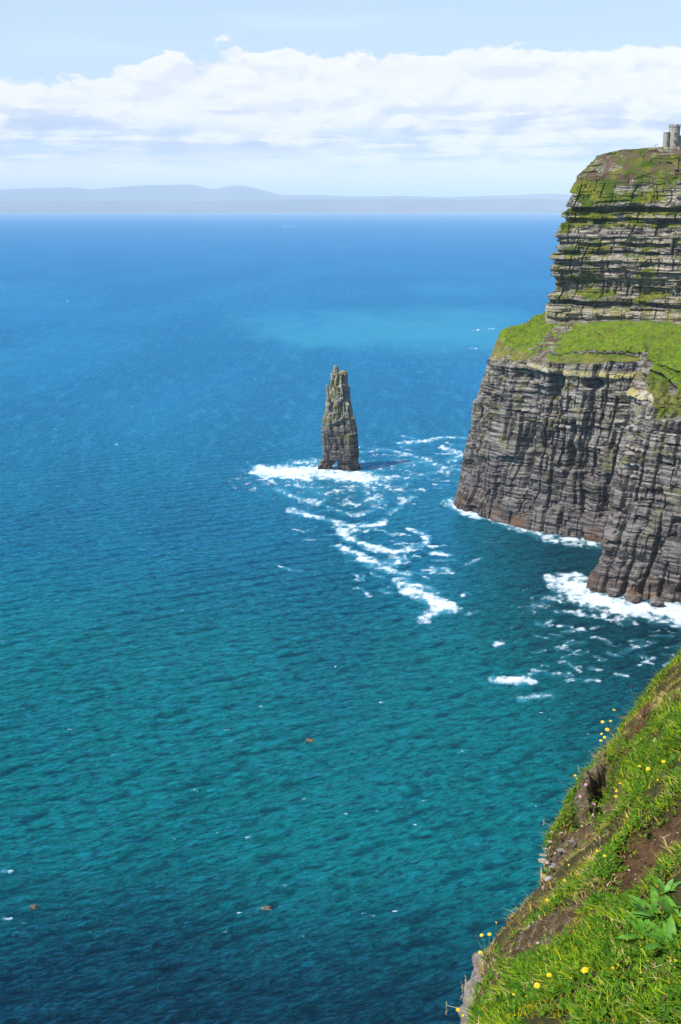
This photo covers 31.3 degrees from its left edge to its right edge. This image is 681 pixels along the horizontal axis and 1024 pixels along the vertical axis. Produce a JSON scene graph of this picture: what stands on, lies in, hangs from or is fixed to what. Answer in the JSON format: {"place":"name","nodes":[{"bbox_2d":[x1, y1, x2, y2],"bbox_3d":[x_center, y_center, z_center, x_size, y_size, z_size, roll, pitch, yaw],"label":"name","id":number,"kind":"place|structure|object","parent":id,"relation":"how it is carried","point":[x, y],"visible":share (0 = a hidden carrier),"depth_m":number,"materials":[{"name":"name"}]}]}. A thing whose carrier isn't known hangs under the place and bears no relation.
{"place":"outdoors","nodes":[
{"label":"outdoors","id":0,"kind":"place"},
{"bbox_2d":[0,199,570,212],"bbox_3d":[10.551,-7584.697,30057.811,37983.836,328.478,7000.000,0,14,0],"label":"distant shore","id":1,"kind":"structure","parent":0,"point":[408,206],"depth_m":27962.53,"materials":[{"name":"blue"}]},
{"bbox_2d":[0,184,571,201],"bbox_3d":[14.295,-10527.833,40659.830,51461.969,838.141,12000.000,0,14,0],"label":"distant mountains","id":2,"kind":"structure","parent":0,"point":[186,192],"depth_m":38285.51,"materials":[{"name":"blue"}]},
{"bbox_2d":[0,213,680,1023],"bbox_3d":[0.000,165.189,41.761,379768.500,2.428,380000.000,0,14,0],"label":"sea","id":3,"kind":"structure","parent":0,"point":[208,625],"depth_m":498.49,"materials":[{"name":"liquid"}]},
{"bbox_2d":[318,365,360,470],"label":"sea stack","id":4,"kind":"object","parent":3,"relation":"in","point":[339,435],"visible":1,"depth_m":793.86,"materials":[{"name":"grey stone"}]},
{"bbox_2d":[260,467,680,679],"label":"sea foam","id":5,"kind":"object","parent":3,"relation":"on","point":[599,600],"visible":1,"depth_m":540.24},
{"bbox_2d":[608,586,620,595],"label":"boulder","id":6,"kind":"object","parent":3,"relation":"in","point":[614,590],"visible":1,"depth_m":543.12,"materials":[{"name":"stone"}]},
{"bbox_2d":[623,589,642,602],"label":"boulder","id":7,"kind":"object","parent":3,"relation":"in","point":[630,595],"visible":1,"depth_m":534.97,"materials":[{"name":"stone"}]},
{"bbox_2d":[649,596,664,606],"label":"boulder","id":8,"kind":"object","parent":3,"relation":"in","point":[656,601],"visible":1,"depth_m":529.54,"materials":[{"name":"stone"}]},
{"bbox_2d":[0,0,680,196],"label":"sky","id":9,"kind":"structure","parent":0,"point":[427,98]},
{"bbox_2d":[454,146,680,602],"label":"cliff","id":10,"kind":"structure","parent":0,"point":[579,399],"depth_m":659.15,"materials":[{"name":"grey stone"}]},
{"bbox_2d":[470,399,481,443],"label":"rock pinnacle","id":11,"kind":"object","parent":10,"relation":"on","point":[476,415],"visible":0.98,"depth_m":692.31,"materials":[{"name":"grey stone"}]},
{"bbox_2d":[662,124,680,146],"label":"stone tower","id":12,"kind":"structure","parent":10,"relation":"on","point":[672,137],"depth_m":728.50,"materials":[{"name":"grey stone"}]},
{"bbox_2d":[458,647,680,1023],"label":"grassy slope","id":13,"kind":"structure","parent":0,"point":[597,772],"depth_m":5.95,"materials":[{"name":"green plant"}]},
{"bbox_2d":[445,1002,477,1018],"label":"seeding grass","id":14,"kind":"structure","parent":13,"relation":"on","point":[455,1007],"depth_m":5.20,"materials":[{"name":"plant"}]},
{"bbox_2d":[535,982,539,995],"bbox_3d":[0.740,1.829,4.597,0.026,0.096,0.025,0,14,0],"label":"yellow flower","id":15,"kind":"object","parent":13,"relation":"on","point":[537,985],"visible":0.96,"depth_m":4.59,"materials":[{"name":"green plant"}]},
{"bbox_2d":[538,858,548,863],"bbox_3d":[1.124,1.937,6.733,0.068,0.015,0.037,10,17,34],"label":"ledge stone","id":16,"kind":"object","parent":13,"relation":"on","point":[542,860],"visible":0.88,"depth_m":6.73,"materials":[{"name":"grey stone"}]},
{"bbox_2d":[543,876,552,880],"bbox_3d":[1.080,1.907,6.327,0.052,0.025,0.031,-20,13,5],"label":"stone","id":17,"kind":"object","parent":13,"relation":"on","point":[546,878],"visible":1,"depth_m":6.32,"materials":[{"name":"grey stone"}]},
{"bbox_2d":[549,863,555,868],"bbox_3d":[1.151,1.925,6.607,0.038,0.023,0.045,5,15,20],"label":"ledge stone","id":18,"kind":"object","parent":13,"relation":"on","point":[552,865],"visible":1,"depth_m":6.59,"materials":[{"name":"grey stone"}]},
{"bbox_2d":[557,848,563,852],"bbox_3d":[1.240,1.901,6.818,0.045,0.026,0.036,-3,14,-10],"label":"ledge stone","id":19,"kind":"object","parent":13,"relation":"on","point":[560,850],"visible":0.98,"depth_m":6.81,"materials":[{"name":"grey stone"}]},
{"bbox_2d":[471,753,679,1023],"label":"soil crumbs","id":20,"kind":"object","parent":13,"relation":"on","point":[549,863],"visible":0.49,"depth_m":5.84,"materials":[{"name":"brown soil"}]},
{"bbox_2d":[581,967,588,985],"bbox_3d":[0.877,1.682,4.371,0.029,0.092,0.030,0,14,0],"label":"yellow flower","id":21,"kind":"object","parent":13,"relation":"on","point":[583,970],"visible":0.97,"depth_m":4.36,"materials":[{"name":"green plant"}]},
{"bbox_2d":[616,744,627,755],"bbox_3d":[1.813,1.520,7.747,0.130,0.053,0.095,-8,16,-28],"label":"reddish plant","id":22,"kind":"object","parent":13,"relation":"on","point":[620,749],"visible":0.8,"depth_m":7.74,"materials":[{"name":"brown plant"}]},
{"bbox_2d":[620,729,639,740],"bbox_3d":[1.922,1.468,7.913,0.155,0.082,0.140,-5,15,-21],"label":"reddish plant","id":23,"kind":"object","parent":13,"relation":"on","point":[628,737],"visible":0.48,"depth_m":7.92,"materials":[{"name":"brown plant"}]},
{"bbox_2d":[617,914,652,941],"bbox_3d":[1.107,1.511,4.341,0.207,0.072,0.157,9,17,31],"label":"plantain plant","id":24,"kind":"object","parent":13,"relation":"on","point":[640,926],"visible":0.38,"depth_m":4.37,"materials":[{"name":"green plant"}]},
{"bbox_2d":[626,716,649,734],"bbox_3d":[1.985,1.422,8.033,0.196,0.101,0.187,8,16,29],"label":"reddish plant","id":25,"kind":"object","parent":13,"relation":"on","point":[638,726],"visible":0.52,"depth_m":8.04,"materials":[{"name":"brown plant"}]},
{"bbox_2d":[638,705,659,718],"bbox_3d":[2.092,1.371,8.231,0.155,0.092,0.161,0,14,0],"label":"reddish plant","id":26,"kind":"object","parent":13,"relation":"on","point":[643,713],"visible":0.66,"depth_m":8.24,"materials":[{"name":"brown plant"}]},
{"bbox_2d":[624,886,680,926],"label":"plantain plant","id":27,"kind":"object","parent":13,"relation":"on","point":[650,912],"visible":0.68,"depth_m":4.45,"materials":[{"name":"green plant"}]},
{"bbox_2d":[642,916,677,955],"bbox_3d":[1.125,1.462,4.141,0.216,0.084,0.196,0,14,0],"label":"plantain plant","id":28,"kind":"object","parent":13,"relation":"on","point":[669,927],"visible":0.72,"depth_m":4.17,"materials":[{"name":"green plant"}]},
{"bbox_2d":[663,994,665,1015],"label":"ribwort","id":29,"kind":"object","parent":13,"relation":"on","point":[664,998],"visible":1,"depth_m":3.57,"materials":[{"name":"brown plant"}]},
{"bbox_2d":[653,895,680,923],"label":"plantain plant","id":30,"kind":"object","parent":13,"relation":"on","point":[668,903],"visible":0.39,"depth_m":4.34,"materials":[{"name":"green plant"}]},
{"bbox_2d":[653,878,680,898],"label":"plantain plant","id":31,"kind":"object","parent":13,"relation":"on","point":[662,886],"visible":0.71,"depth_m":4.59,"materials":[{"name":"green plant"}]},
{"bbox_2d":[671,694,680,703],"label":"reddish plant","id":32,"kind":"object","parent":13,"relation":"on","point":[675,697],"visible":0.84,"depth_m":8.13,"materials":[{"name":"brown plant"}]}
]}

